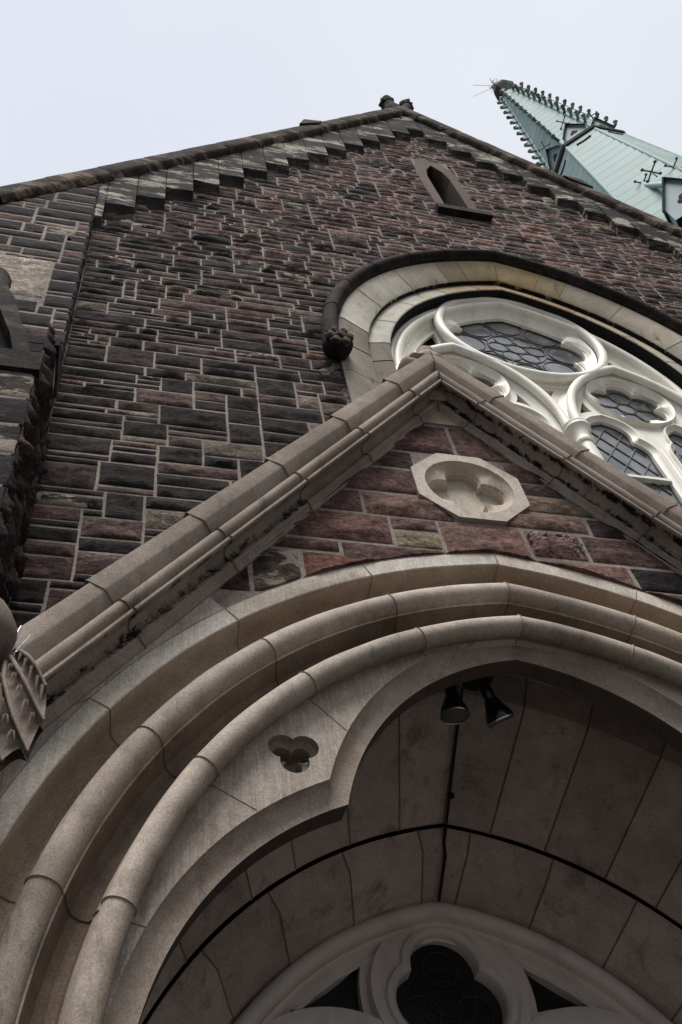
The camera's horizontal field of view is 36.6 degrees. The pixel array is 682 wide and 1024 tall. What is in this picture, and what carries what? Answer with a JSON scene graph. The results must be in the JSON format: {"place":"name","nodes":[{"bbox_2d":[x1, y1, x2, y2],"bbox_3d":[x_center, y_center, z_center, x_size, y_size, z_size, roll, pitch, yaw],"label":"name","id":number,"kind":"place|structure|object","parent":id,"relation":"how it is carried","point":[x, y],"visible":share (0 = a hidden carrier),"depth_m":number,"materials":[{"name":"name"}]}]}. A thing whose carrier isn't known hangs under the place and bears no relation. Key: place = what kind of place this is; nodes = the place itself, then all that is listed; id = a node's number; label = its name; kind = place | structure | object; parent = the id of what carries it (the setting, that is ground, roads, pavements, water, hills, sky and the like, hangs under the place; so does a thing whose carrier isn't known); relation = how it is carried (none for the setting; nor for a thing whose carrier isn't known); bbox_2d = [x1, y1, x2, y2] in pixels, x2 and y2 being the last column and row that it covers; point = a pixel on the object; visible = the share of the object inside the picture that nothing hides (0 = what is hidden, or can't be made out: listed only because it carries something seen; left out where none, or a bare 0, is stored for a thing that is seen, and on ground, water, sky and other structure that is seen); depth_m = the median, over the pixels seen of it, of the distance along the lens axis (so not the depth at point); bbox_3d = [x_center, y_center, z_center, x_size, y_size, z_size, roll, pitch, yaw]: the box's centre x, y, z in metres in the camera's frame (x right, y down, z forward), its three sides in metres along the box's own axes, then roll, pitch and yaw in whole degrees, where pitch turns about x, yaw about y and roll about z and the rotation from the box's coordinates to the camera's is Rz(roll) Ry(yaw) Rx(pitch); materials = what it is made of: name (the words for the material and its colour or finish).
{"place":"outdoors","nodes":[
{"label":"outdoors","id":0,"kind":"place"},
{"bbox_2d":[0,0,681,185],"label":"sky","id":1,"kind":"structure","parent":0,"point":[85,84],"materials":[{"name":"white"}]},
{"bbox_2d":[473,78,681,227],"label":"church spire","id":2,"kind":"structure","parent":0,"point":[605,157],"depth_m":38.32,"materials":[{"name":"green metal"}]},
{"label":"pavement","id":3,"kind":"structure","parent":0,"visible":0},
{"bbox_2d":[0,183,100,616],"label":"buttress","id":4,"kind":"structure","parent":3,"relation":"on","point":[45,239],"depth_m":8.04,"materials":[{"name":"stone"}]},
{"bbox_2d":[0,346,681,1023],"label":"church porch","id":5,"kind":"object","parent":3,"relation":"on","point":[224,792],"visible":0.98,"depth_m":5.24,"materials":[{"name":"stone"}]},
{"bbox_2d":[0,598,47,790],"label":"stone gargoyle","id":6,"kind":"object","parent":5,"relation":"attached to","point":[23,686],"visible":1,"depth_m":3.55,"materials":[{"name":"grey stone"}]},
{"bbox_2d":[12,626,30,659],"bbox_3d":[-1.197,0.469,3.816,0.097,0.208,0.072,6,-56,-12],"label":"bird spike strip","id":7,"kind":"object","parent":6,"relation":"on","point":[22,643],"visible":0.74,"depth_m":3.77,"materials":[{"name":"silver metal"}]},
{"bbox_2d":[437,687,464,901],"bbox_3d":[0.635,1.496,5.681,0.051,0.631,1.240,5,-56,-11],"label":"electric cable","id":8,"kind":"object","parent":5,"relation":"attached to","point":[450,794],"visible":0.81,"depth_m":5.76,"materials":[{"name":"black plastic"}]},
{"bbox_2d":[461,676,493,690],"bbox_3d":[0.707,0.827,5.508,0.179,0.190,0.179,6,-56,-12],"label":"junction box","id":9,"kind":"object","parent":5,"relation":"attached to","point":[472,685],"visible":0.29,"depth_m":5.45,"materials":[{"name":"black metal"}]},
{"bbox_2d":[440,685,469,723],"bbox_3d":[0.567,0.938,5.280,0.203,0.354,0.147,40,-69,-29],"label":"floodlight","id":10,"kind":"object","parent":9,"relation":"attached to","point":[454,709],"visible":0.82,"depth_m":5.14,"materials":[{"name":"black metal"}]},
{"bbox_2d":[478,677,514,727],"bbox_3d":[0.780,0.935,5.282,0.146,0.393,0.192,-10,-54,-1],"label":"floodlight","id":11,"kind":"object","parent":9,"relation":"attached to","point":[498,711],"visible":0.98,"depth_m":5.17,"materials":[{"name":"black metal"}]},
{"bbox_2d":[0,95,681,627],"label":"church facade","id":12,"kind":"structure","parent":3,"relation":"on","point":[246,305],"depth_m":11.61,"materials":[{"name":"stone"}]},
{"bbox_2d":[414,158,492,221],"bbox_3d":[1.561,-4.849,15.942,0.820,2.810,0.540,6,-56,-12],"label":"lancet window","id":13,"kind":"structure","parent":12,"relation":"in","point":[450,198],"depth_m":15.92,"materials":[{"name":"grey stone"}]},
{"bbox_2d":[391,297,681,508],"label":"tracery window","id":14,"kind":"structure","parent":12,"relation":"in","point":[584,386],"depth_m":11.44,"materials":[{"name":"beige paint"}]}
]}

